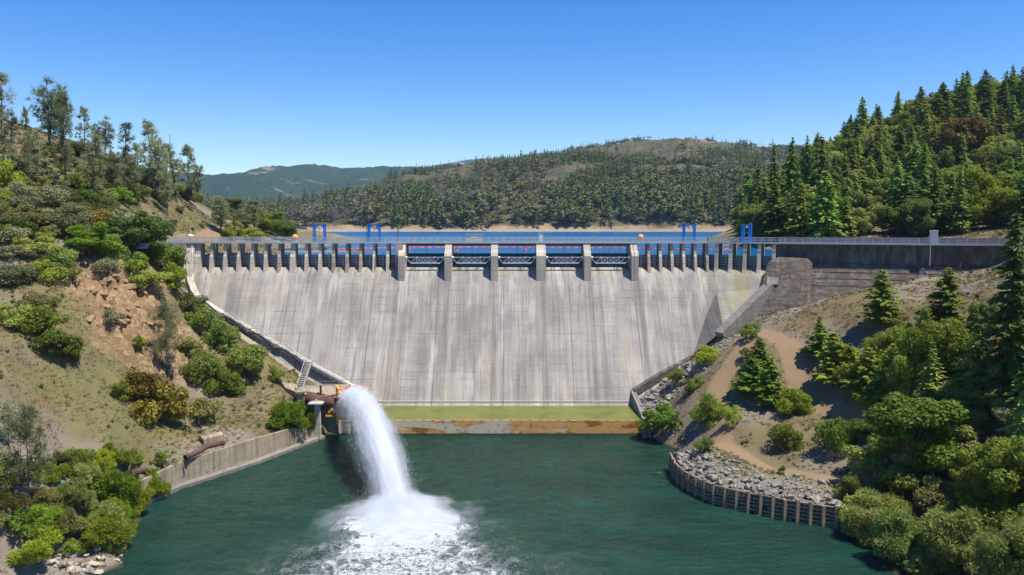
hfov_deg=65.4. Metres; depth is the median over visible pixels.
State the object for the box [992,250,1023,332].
fir tree
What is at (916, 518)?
undergrowth bush
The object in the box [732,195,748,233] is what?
fir tree
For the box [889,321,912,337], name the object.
bush
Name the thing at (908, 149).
fir tree
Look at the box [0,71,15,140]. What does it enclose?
grey pine
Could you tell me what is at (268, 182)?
hill
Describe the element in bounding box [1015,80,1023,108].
fir tree
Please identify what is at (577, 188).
broadleaf tree
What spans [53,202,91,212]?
bush
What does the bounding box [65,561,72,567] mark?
boulder
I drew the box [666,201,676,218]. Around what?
broadleaf tree
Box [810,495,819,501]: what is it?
boulder
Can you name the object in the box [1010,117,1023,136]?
broadleaf tree
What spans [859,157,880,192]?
fir tree
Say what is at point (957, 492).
undergrowth bush
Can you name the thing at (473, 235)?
control cabinet
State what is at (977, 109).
fir tree
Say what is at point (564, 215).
broadleaf tree
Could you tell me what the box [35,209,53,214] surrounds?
bush
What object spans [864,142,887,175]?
fir tree
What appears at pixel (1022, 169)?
fir tree
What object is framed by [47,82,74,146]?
grey pine
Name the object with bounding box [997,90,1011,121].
fir tree
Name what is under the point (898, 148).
fir tree
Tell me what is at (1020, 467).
undergrowth bush
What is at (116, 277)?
rock block
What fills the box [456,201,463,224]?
fir tree
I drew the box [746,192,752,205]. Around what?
fir tree
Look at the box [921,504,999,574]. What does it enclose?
willow bush
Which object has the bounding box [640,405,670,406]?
bank pipe
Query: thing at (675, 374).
bush
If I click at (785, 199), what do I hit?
broadleaf tree
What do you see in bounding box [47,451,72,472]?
willow bush
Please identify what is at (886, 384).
undergrowth bush
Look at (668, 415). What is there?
bush
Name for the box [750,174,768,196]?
fir tree
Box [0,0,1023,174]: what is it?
sky
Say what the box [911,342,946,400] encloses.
fir tree
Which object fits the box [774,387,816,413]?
bush
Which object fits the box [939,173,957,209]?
fir tree
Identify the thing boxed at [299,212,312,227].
broadleaf tree
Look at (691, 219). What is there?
fir tree
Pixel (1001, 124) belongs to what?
fir tree
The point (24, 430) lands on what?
grey pine
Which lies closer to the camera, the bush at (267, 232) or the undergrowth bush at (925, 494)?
the undergrowth bush at (925, 494)
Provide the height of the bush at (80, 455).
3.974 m
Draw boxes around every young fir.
[729,355,764,392]
[744,336,772,365]
[752,356,788,405]
[798,316,830,357]
[810,332,849,385]
[830,343,859,383]
[840,347,882,397]
[854,270,904,323]
[866,343,899,399]
[913,267,968,325]
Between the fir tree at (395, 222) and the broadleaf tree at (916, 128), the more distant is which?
the fir tree at (395, 222)
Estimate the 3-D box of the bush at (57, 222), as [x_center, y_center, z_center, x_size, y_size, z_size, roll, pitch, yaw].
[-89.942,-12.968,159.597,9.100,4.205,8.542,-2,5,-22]
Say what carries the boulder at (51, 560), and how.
on the hillside ground at (80, 433)
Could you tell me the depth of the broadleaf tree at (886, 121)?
426.05 m
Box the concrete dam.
[158,237,1017,437]
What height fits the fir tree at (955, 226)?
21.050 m
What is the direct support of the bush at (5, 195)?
on the hillside ground at (80, 433)
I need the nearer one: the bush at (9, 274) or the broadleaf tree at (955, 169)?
the bush at (9, 274)
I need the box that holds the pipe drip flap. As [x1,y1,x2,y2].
[183,460,188,469]
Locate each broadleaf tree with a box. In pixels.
[63,221,121,258]
[91,210,171,250]
[145,215,174,235]
[218,198,243,210]
[223,219,251,228]
[246,210,267,218]
[255,209,284,232]
[271,217,296,239]
[275,208,290,216]
[292,210,301,224]
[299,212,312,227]
[305,205,317,212]
[311,204,327,211]
[328,197,342,204]
[339,202,356,212]
[352,194,363,200]
[354,206,365,222]
[358,207,376,223]
[362,205,377,222]
[372,203,384,220]
[375,195,388,202]
[386,194,396,200]
[403,206,420,223]
[422,204,437,216]
[422,207,436,215]
[427,197,438,204]
[437,212,451,227]
[441,197,454,212]
[446,202,459,210]
[449,211,459,217]
[454,210,471,226]
[471,207,483,223]
[473,192,486,198]
[477,202,491,209]
[482,211,495,227]
[487,195,503,209]
[494,193,504,204]
[508,194,521,209]
[514,203,527,209]
[519,199,529,212]
[520,191,531,198]
[525,204,542,212]
[534,197,549,205]
[538,187,551,192]
[538,198,551,205]
[546,204,561,220]
[552,200,564,214]
[556,204,572,219]
[557,208,568,225]
[559,212,572,226]
[563,207,577,215]
[564,198,575,204]
[567,206,581,219]
[570,210,582,225]
[571,186,582,193]
[572,192,586,198]
[576,196,586,206]
[581,203,598,220]
[582,190,591,196]
[588,196,602,204]
[593,193,606,209]
[604,206,619,223]
[612,192,624,200]
[618,205,631,212]
[623,189,635,195]
[629,195,645,203]
[629,201,638,208]
[629,207,646,223]
[639,180,648,186]
[641,190,653,206]
[642,182,656,188]
[642,207,654,221]
[644,202,655,208]
[645,191,659,198]
[648,197,664,211]
[654,180,664,186]
[654,202,667,210]
[656,191,668,198]
[656,199,667,217]
[657,205,669,220]
[658,185,669,192]
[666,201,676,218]
[668,197,683,204]
[668,206,682,220]
[669,179,680,185]
[673,192,683,198]
[676,187,686,193]
[683,190,696,204]
[690,206,707,222]
[726,203,736,218]
[733,207,741,220]
[737,201,765,223]
[738,202,769,241]
[749,208,781,241]
[759,197,793,235]
[805,189,852,222]
[809,150,849,176]
[811,139,832,149]
[812,162,840,182]
[826,138,865,163]
[832,134,843,147]
[843,169,866,185]
[849,190,894,232]
[849,207,872,234]
[854,133,875,157]
[860,331,897,367]
[861,125,878,135]
[862,391,976,473]
[867,179,909,204]
[882,176,919,196]
[883,168,916,193]
[884,118,890,126]
[884,125,898,145]
[885,324,930,390]
[887,198,936,236]
[889,111,916,135]
[901,99,916,115]
[903,306,981,381]
[908,96,934,112]
[914,125,932,140]
[918,130,940,147]
[921,409,988,455]
[928,92,953,105]
[928,149,958,172]
[932,123,944,133]
[932,170,968,193]
[933,114,994,157]
[936,210,963,230]
[938,160,988,184]
[942,184,988,232]
[946,386,980,413]
[948,447,975,492]
[964,167,1023,227]
[965,435,1023,504]
[966,149,989,164]
[966,302,999,339]
[973,96,1002,115]
[976,79,1008,99]
[979,136,1017,161]
[986,146,1023,166]
[990,203,1008,225]
[992,133,1015,143]
[998,155,1022,173]
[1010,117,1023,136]
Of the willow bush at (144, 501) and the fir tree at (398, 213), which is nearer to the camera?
the willow bush at (144, 501)
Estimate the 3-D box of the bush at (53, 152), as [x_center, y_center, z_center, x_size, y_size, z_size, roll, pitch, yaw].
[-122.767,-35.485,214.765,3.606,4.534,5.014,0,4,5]
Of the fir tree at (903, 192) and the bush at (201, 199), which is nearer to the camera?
the fir tree at (903, 192)
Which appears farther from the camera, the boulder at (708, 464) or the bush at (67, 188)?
the bush at (67, 188)
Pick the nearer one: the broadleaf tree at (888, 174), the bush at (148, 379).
the bush at (148, 379)
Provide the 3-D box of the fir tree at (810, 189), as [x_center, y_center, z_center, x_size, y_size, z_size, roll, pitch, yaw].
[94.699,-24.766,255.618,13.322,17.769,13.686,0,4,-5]
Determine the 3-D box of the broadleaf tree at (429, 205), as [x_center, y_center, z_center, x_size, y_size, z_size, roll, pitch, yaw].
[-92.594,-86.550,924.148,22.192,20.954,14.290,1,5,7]
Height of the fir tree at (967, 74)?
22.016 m
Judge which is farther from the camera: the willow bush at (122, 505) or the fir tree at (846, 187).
the fir tree at (846, 187)
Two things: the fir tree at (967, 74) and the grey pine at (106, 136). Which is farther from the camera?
the fir tree at (967, 74)
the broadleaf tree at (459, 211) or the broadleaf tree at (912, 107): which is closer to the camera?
the broadleaf tree at (912, 107)
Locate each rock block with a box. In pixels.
[85,315,95,321]
[92,288,98,293]
[98,279,108,285]
[112,275,120,280]
[124,318,131,323]
[126,283,136,288]
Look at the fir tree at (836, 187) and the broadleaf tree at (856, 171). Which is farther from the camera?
the broadleaf tree at (856, 171)
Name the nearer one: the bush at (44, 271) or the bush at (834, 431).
the bush at (834, 431)
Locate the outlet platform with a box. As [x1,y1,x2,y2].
[295,381,369,438]
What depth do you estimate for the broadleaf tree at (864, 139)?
368.11 m
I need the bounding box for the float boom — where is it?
[304,245,739,249]
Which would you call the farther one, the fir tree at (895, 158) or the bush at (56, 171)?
the fir tree at (895, 158)
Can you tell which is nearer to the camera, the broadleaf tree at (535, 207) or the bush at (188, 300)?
the bush at (188, 300)
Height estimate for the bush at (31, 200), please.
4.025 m
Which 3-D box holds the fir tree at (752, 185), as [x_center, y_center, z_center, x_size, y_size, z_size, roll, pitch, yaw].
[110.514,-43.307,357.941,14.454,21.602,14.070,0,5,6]
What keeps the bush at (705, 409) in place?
on the hillside ground at (794, 362)
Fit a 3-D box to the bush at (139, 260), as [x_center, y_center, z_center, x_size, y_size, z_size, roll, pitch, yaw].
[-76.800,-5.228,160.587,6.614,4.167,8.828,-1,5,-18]
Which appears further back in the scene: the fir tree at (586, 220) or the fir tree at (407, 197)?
the fir tree at (407, 197)
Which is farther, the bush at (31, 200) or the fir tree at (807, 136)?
the fir tree at (807, 136)
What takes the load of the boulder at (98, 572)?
on the hillside ground at (80, 433)
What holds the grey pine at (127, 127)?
on the hillside ground at (80, 433)
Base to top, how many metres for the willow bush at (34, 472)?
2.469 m
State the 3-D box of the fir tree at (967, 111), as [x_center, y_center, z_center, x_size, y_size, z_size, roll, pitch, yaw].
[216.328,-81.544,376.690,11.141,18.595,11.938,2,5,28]
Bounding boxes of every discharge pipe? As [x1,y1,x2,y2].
[129,467,148,475]
[183,440,224,459]
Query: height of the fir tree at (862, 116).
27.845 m
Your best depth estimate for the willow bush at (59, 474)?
100.62 m
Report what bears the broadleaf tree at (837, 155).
on the hillside ground at (794, 362)
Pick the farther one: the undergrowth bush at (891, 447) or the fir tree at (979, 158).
the fir tree at (979, 158)
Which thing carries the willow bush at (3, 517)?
on the hillside ground at (80, 433)
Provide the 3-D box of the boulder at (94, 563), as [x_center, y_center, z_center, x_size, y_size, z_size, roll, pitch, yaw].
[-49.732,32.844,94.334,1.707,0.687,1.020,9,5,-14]
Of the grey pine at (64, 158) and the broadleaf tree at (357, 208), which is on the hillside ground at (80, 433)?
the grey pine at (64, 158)
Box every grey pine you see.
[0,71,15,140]
[0,126,15,154]
[0,400,15,446]
[0,402,62,506]
[1,111,20,142]
[17,105,36,179]
[24,76,68,151]
[25,126,47,185]
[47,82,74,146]
[49,90,73,186]
[74,105,95,152]
[77,133,109,190]
[90,122,103,148]
[97,116,115,153]
[103,144,123,188]
[117,122,135,162]
[118,153,143,205]
[130,142,146,183]
[138,118,162,191]
[144,124,173,202]
[146,298,183,376]
[156,164,176,215]
[161,143,187,202]
[177,143,201,201]
[189,160,207,202]
[207,195,230,229]
[241,199,265,227]
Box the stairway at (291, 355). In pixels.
[183,289,347,383]
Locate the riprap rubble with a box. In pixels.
[640,331,852,522]
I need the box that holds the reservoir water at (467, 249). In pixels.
[276,232,771,256]
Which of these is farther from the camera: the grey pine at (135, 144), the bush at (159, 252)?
the grey pine at (135, 144)
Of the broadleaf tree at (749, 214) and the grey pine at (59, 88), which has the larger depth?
the broadleaf tree at (749, 214)
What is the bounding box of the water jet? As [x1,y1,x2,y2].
[334,381,429,521]
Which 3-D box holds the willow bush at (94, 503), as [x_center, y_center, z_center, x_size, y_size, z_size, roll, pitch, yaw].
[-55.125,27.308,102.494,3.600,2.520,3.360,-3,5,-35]
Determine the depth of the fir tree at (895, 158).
297.30 m
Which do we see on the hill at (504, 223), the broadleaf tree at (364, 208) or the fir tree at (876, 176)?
the broadleaf tree at (364, 208)
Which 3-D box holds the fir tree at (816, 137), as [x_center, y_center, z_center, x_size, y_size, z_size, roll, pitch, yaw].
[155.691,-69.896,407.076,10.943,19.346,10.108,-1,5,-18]
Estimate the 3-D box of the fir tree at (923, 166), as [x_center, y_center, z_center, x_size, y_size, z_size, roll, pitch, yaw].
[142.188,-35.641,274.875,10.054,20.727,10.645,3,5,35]
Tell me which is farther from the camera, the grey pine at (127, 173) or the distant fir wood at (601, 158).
the distant fir wood at (601, 158)
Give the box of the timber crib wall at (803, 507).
[668,453,838,528]
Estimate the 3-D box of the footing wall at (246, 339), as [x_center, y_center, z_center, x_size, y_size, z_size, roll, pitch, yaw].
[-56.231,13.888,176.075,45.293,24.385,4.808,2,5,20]
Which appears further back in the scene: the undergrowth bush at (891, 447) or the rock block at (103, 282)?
the rock block at (103, 282)
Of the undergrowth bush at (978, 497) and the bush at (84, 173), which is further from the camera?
the bush at (84, 173)
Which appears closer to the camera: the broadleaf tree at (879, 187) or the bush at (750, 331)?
the bush at (750, 331)
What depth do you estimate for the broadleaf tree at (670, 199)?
927.81 m
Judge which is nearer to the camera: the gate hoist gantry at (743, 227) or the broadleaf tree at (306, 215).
the gate hoist gantry at (743, 227)
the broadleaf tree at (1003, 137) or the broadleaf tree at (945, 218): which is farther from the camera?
the broadleaf tree at (1003, 137)
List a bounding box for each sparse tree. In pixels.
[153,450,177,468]
[162,354,180,379]
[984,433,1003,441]
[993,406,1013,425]
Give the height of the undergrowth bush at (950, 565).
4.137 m
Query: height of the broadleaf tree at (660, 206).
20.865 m
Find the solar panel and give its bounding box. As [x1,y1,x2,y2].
[136,243,149,254]
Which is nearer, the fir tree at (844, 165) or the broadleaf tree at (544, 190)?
the fir tree at (844, 165)
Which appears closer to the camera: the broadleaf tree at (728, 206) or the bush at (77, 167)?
the bush at (77, 167)
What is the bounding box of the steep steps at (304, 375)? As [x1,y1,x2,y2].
[296,358,312,388]
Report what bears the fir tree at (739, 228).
on the hillside ground at (794, 362)
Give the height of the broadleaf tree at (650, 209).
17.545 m
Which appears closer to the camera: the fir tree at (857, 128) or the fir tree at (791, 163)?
the fir tree at (791, 163)
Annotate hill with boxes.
[175,164,439,202]
[288,137,798,231]
[430,157,512,166]
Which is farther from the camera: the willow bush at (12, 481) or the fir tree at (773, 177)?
the fir tree at (773, 177)
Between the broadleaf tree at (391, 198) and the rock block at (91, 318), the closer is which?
the rock block at (91, 318)
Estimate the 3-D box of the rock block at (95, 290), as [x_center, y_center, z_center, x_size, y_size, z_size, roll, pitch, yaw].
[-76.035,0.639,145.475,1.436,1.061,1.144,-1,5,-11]
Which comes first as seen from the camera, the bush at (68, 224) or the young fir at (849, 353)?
the young fir at (849, 353)
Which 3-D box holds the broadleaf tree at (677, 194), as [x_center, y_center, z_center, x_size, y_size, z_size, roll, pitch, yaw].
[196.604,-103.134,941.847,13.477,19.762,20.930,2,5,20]
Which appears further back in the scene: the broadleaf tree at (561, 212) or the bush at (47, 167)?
the broadleaf tree at (561, 212)
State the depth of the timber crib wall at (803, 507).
113.63 m
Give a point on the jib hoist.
(338, 390)
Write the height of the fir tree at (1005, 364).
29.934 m
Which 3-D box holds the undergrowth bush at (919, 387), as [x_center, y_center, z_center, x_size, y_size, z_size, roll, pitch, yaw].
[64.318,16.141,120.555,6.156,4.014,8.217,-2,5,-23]
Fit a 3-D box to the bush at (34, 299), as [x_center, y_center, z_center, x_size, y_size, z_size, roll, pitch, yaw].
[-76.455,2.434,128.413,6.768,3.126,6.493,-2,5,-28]
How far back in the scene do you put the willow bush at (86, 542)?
95.46 m
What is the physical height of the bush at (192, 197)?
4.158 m
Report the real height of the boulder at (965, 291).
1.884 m
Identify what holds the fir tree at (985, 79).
on the hillside ground at (794, 362)
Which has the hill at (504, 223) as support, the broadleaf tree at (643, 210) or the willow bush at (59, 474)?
the broadleaf tree at (643, 210)
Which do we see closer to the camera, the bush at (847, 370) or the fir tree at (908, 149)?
the bush at (847, 370)
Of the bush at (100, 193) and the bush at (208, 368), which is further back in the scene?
the bush at (100, 193)
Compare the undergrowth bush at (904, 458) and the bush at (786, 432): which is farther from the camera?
the bush at (786, 432)
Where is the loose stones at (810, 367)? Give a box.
[649,224,1022,494]
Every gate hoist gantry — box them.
[312,224,325,239]
[368,224,380,239]
[682,224,695,239]
[741,224,751,241]
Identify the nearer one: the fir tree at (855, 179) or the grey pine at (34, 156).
the grey pine at (34, 156)
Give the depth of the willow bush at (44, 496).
96.25 m
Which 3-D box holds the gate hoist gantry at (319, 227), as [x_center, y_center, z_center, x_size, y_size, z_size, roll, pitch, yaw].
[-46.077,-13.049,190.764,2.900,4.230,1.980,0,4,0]
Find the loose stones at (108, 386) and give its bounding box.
[0,131,293,573]
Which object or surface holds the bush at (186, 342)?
on the hillside ground at (80, 433)
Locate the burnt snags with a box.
[562,133,811,150]
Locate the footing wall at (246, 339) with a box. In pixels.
[232,327,343,397]
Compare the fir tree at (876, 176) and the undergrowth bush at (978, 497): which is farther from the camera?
the fir tree at (876, 176)
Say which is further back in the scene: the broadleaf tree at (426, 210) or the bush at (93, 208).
the broadleaf tree at (426, 210)
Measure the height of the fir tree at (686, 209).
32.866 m
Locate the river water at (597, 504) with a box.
[103,433,949,574]
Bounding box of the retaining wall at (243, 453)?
[140,424,325,502]
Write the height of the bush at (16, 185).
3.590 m
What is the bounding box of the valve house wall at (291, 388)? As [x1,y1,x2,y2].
[269,365,306,399]
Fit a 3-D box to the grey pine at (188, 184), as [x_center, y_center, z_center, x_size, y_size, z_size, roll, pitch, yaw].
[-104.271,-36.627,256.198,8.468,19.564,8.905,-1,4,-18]
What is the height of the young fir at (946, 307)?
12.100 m
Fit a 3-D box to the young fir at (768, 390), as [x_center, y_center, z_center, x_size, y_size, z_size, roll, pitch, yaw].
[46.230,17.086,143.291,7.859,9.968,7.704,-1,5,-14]
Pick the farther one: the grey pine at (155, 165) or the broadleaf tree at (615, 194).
the broadleaf tree at (615, 194)
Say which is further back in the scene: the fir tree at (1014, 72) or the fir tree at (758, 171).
the fir tree at (1014, 72)
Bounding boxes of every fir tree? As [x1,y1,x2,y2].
[393,202,402,227]
[396,195,404,223]
[401,197,409,221]
[405,185,411,209]
[416,187,422,208]
[434,202,443,227]
[437,197,446,222]
[452,193,457,213]
[455,197,462,221]
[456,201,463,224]
[462,198,472,226]
[466,201,474,224]
[526,179,534,203]
[583,201,591,225]
[616,192,625,215]
[618,197,626,218]
[630,194,639,221]
[683,192,691,219]
[688,198,697,222]
[689,189,698,214]
[695,186,704,207]
[697,181,704,206]
[698,198,705,219]
[703,182,710,206]
[708,188,716,210]
[714,196,726,222]
[714,197,724,220]
[717,180,723,201]
[725,176,728,197]
[725,192,732,218]
[731,173,753,207]
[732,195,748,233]
[733,179,751,226]
[734,199,747,238]
[744,168,765,203]
[745,196,758,236]
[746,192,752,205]
[749,164,766,203]
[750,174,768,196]
[753,176,771,205]
[757,182,788,241]
[759,143,783,204]
[769,179,811,238]
[777,137,800,200]
[782,184,812,236]
[789,184,814,233]
[794,140,818,188]
[796,146,805,169]
[800,135,814,160]
[801,144,815,183]
[801,171,848,236]
[803,136,840,194]
[807,184,839,233]
[809,153,827,182]
[812,132,821,148]
[829,156,843,185]
[831,166,845,186]
[832,181,841,206]
[835,193,858,236]
[836,177,859,231]
[837,120,853,145]
[837,148,850,180]
[839,121,845,134]
[845,144,861,177]
[846,118,866,142]
[848,114,852,131]
[849,170,861,200]
[851,96,870,131]
[851,133,866,169]
[856,169,872,195]
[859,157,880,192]
[860,136,873,166]
[862,128,894,169]
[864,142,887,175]
[866,115,877,129]
[866,171,880,192]
[867,127,892,171]
[872,117,889,143]
[873,155,886,180]
[873,173,929,233]
[875,106,885,126]
[882,127,893,158]
[883,161,907,220]
[887,125,907,167]
[889,96,902,125]
[890,91,903,117]
[890,152,904,174]
[891,174,911,223]
[897,118,916,156]
[899,141,913,174]
[899,142,921,180]
[900,125,918,170]
[902,100,910,116]
[905,101,937,134]
[909,86,927,121]
[911,143,933,182]
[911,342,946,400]
[912,92,931,122]
[912,155,930,197]
[914,169,931,199]
[916,111,931,147]
[917,167,951,234]
[919,164,945,196]
[926,124,938,154]
[927,91,946,124]
[929,171,945,205]
[930,82,955,122]
[939,165,971,234]
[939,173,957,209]
[941,137,955,160]
[942,104,953,123]
[946,317,993,412]
[950,73,965,110]
[951,131,969,165]
[952,78,958,93]
[952,83,974,117]
[955,75,976,117]
[957,164,971,192]
[959,151,967,167]
[960,96,974,117]
[964,71,974,93]
[964,209,1023,423]
[972,70,995,107]
[972,104,981,117]
[973,154,987,172]
[978,84,1002,118]
[978,116,996,150]
[978,153,990,174]
[988,104,997,135]
[988,156,1002,176]
[992,107,1014,140]
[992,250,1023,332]
[995,80,1011,115]
[996,363,1023,443]
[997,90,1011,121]
[998,170,1023,225]
[1001,71,1008,81]
[1002,95,1021,129]
[1002,157,1016,188]
[1006,75,1016,100]
[1007,70,1020,86]
[1009,67,1023,106]
[1012,161,1023,216]
[1013,110,1023,141]
[1013,142,1023,173]
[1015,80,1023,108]
[1017,99,1023,119]
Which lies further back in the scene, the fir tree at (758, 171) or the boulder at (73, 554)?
the fir tree at (758, 171)
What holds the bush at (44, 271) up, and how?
on the hillside ground at (80, 433)
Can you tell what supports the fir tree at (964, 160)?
on the hillside ground at (794, 362)
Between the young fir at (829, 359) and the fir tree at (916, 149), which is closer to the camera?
the young fir at (829, 359)
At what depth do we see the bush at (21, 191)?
166.27 m
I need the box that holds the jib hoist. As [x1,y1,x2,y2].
[335,385,342,424]
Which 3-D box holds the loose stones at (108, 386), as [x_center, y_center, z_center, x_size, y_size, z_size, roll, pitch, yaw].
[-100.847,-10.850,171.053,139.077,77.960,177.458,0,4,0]
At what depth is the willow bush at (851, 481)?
109.88 m
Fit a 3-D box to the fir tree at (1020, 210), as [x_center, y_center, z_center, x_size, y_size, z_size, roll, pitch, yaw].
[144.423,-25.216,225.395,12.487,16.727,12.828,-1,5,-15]
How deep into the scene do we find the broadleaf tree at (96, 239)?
152.99 m
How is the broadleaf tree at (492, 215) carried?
on the hill at (504, 223)
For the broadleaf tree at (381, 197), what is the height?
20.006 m
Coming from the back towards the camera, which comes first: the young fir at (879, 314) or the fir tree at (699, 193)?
the fir tree at (699, 193)
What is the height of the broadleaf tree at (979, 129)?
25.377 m
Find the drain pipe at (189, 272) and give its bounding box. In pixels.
[189,248,194,296]
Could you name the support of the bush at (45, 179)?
on the hillside ground at (80, 433)
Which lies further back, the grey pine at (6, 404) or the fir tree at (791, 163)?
the fir tree at (791, 163)
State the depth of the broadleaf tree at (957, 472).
102.39 m
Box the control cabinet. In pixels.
[466,234,482,239]
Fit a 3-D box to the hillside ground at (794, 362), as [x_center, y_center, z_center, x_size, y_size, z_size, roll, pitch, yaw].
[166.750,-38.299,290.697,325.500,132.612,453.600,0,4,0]
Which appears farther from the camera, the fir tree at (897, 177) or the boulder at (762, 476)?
the fir tree at (897, 177)
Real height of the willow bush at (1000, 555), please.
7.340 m
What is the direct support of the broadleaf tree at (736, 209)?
on the hillside ground at (794, 362)
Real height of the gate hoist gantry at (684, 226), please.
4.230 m
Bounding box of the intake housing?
[929,230,937,265]
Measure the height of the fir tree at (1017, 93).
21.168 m
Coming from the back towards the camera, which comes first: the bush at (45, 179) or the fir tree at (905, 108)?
the fir tree at (905, 108)
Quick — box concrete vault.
[198,431,223,444]
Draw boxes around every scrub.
[0,121,326,529]
[388,137,784,183]
[645,230,1023,473]
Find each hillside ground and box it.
[0,120,372,574]
[640,107,1023,574]
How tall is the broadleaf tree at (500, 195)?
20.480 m
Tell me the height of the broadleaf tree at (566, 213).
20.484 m
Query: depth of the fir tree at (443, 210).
917.24 m
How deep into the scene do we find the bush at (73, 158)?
216.40 m
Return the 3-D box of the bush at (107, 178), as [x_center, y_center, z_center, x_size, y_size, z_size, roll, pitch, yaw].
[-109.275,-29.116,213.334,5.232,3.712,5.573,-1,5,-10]
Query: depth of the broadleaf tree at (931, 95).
422.21 m
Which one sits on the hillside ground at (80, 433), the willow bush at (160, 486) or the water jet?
the willow bush at (160, 486)
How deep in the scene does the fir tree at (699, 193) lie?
936.20 m
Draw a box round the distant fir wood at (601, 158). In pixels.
[200,135,804,226]
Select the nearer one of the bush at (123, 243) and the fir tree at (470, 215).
the bush at (123, 243)
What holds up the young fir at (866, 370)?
on the hillside ground at (794, 362)
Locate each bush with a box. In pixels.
[0,153,26,174]
[0,158,27,185]
[0,181,6,187]
[0,191,27,207]
[0,199,16,214]
[0,212,62,226]
[0,216,42,237]
[0,223,32,241]
[0,244,34,256]
[0,264,37,284]
[0,302,33,326]
[0,458,29,485]
[0,462,4,475]
[0,483,32,510]
[0,510,10,528]
[3,147,20,157]
[4,507,38,538]
[5,181,36,191]
[6,195,43,212]
[6,524,63,565]
[7,187,40,196]
[10,235,55,252]
[10,305,70,335]
[14,203,40,212]
[14,293,61,308]
[20,259,67,281]
[21,504,67,534]
[22,160,53,174]
[26,179,37,186]
[26,331,84,355]
[28,461,44,479]
[29,168,59,181]
[30,143,50,153]
[30,486,65,506]
[31,502,76,533]
[32,174,52,185]
[33,183,69,206]
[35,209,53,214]
[35,212,86,231]
[35,223,66,236]
[35,231,54,240]
[37,246,79,265]
[41,461,69,483]
[47,147,58,162]
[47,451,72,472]
[51,258,84,277]
[52,169,61,175]
[52,180,70,190]
[52,481,89,508]
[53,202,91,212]
[54,162,73,168]
[54,203,94,224]
[56,186,71,190]
[57,164,70,174]
[57,220,91,238]
[59,173,89,187]
[59,336,83,362]
[59,538,77,556]
[60,141,81,149]
[61,477,93,510]
[62,244,75,249]
[63,447,96,475]
[65,512,89,535]
[66,191,83,202]
[67,459,100,484]
[68,156,79,164]
[70,189,100,206]
[72,146,101,155]
[74,210,113,223]
[75,202,96,210]
[75,526,102,553]
[76,164,98,171]
[76,186,104,196]
[78,168,101,178]
[78,510,136,544]
[83,181,111,190]
[83,490,97,510]
[83,498,127,524]
[84,463,142,513]
[88,447,116,467]
[89,257,121,274]
[90,497,131,515]
[92,159,107,171]
[94,173,112,184]
[95,200,110,209]
[96,208,128,214]
[98,194,120,208]
[99,237,130,264]
[100,163,123,175]
[100,529,131,553]
[101,441,123,462]
[102,307,126,323]
[106,186,136,202]
[107,233,130,245]
[110,174,123,184]
[110,380,133,399]
[112,209,130,218]
[113,181,126,188]
[114,251,150,269]
[119,447,144,463]
[120,369,168,402]
[124,516,138,528]
[126,501,141,517]
[127,270,174,287]
[128,183,151,197]
[128,378,196,425]
[129,187,141,202]
[131,168,148,182]
[132,335,148,351]
[132,487,155,510]
[141,170,164,183]
[141,241,189,267]
[143,468,171,496]
[151,190,171,201]
[161,262,187,288]
[165,182,186,191]
[174,336,205,356]
[175,205,184,211]
[178,292,208,312]
[178,349,225,385]
[179,189,200,200]
[184,303,224,334]
[189,397,224,423]
[192,191,204,201]
[201,320,240,350]
[202,367,247,394]
[220,227,236,236]
[224,221,244,233]
[224,344,269,377]
[229,213,238,219]
[233,212,250,222]
[239,227,264,236]
[258,225,269,230]
[263,230,274,235]
[267,399,311,429]
[268,365,285,381]
[301,407,316,429]
[635,402,683,429]
[667,367,684,385]
[684,378,696,394]
[690,392,724,427]
[693,375,703,385]
[693,438,715,452]
[694,344,719,363]
[722,405,741,425]
[739,321,761,339]
[739,347,751,359]
[766,423,804,450]
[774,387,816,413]
[777,465,785,474]
[811,416,857,455]
[832,362,860,387]
[833,470,867,498]
[836,342,860,360]
[838,494,887,526]
[839,486,916,548]
[841,445,887,471]
[845,418,877,437]
[852,484,887,495]
[854,384,884,406]
[869,506,950,574]
[871,463,928,495]
[875,434,912,454]
[876,355,890,365]
[877,458,904,480]
[880,378,901,397]
[883,491,916,517]
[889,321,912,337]
[891,313,910,326]
[891,442,930,474]
[893,382,923,397]
[908,383,950,397]
[908,513,921,523]
[912,474,957,509]
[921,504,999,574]
[930,360,956,378]
[933,499,984,525]
[936,551,970,574]
[940,379,972,404]
[948,480,975,504]
[954,480,1023,531]
[960,544,987,574]
[963,382,998,417]
[968,405,994,435]
[970,474,1007,503]
[970,514,1023,574]
[974,500,1023,528]
[987,397,1017,423]
[1011,543,1023,559]
[1014,463,1023,482]
[1017,503,1023,513]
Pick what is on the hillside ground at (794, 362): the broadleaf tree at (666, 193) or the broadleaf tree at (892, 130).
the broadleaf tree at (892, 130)
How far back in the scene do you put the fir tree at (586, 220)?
910.57 m
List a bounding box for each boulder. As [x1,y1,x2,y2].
[42,557,56,563]
[58,560,66,567]
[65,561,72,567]
[69,551,79,557]
[69,566,80,573]
[85,567,93,573]
[86,561,99,566]
[92,546,100,551]
[93,569,103,574]
[696,469,702,474]
[704,462,712,467]
[714,480,723,484]
[722,478,730,484]
[743,483,750,489]
[760,474,766,479]
[770,489,778,495]
[779,481,786,487]
[787,494,794,499]
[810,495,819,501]
[825,496,834,501]
[831,499,842,505]
[835,500,842,507]
[957,288,972,296]
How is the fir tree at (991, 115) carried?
on the hillside ground at (794, 362)

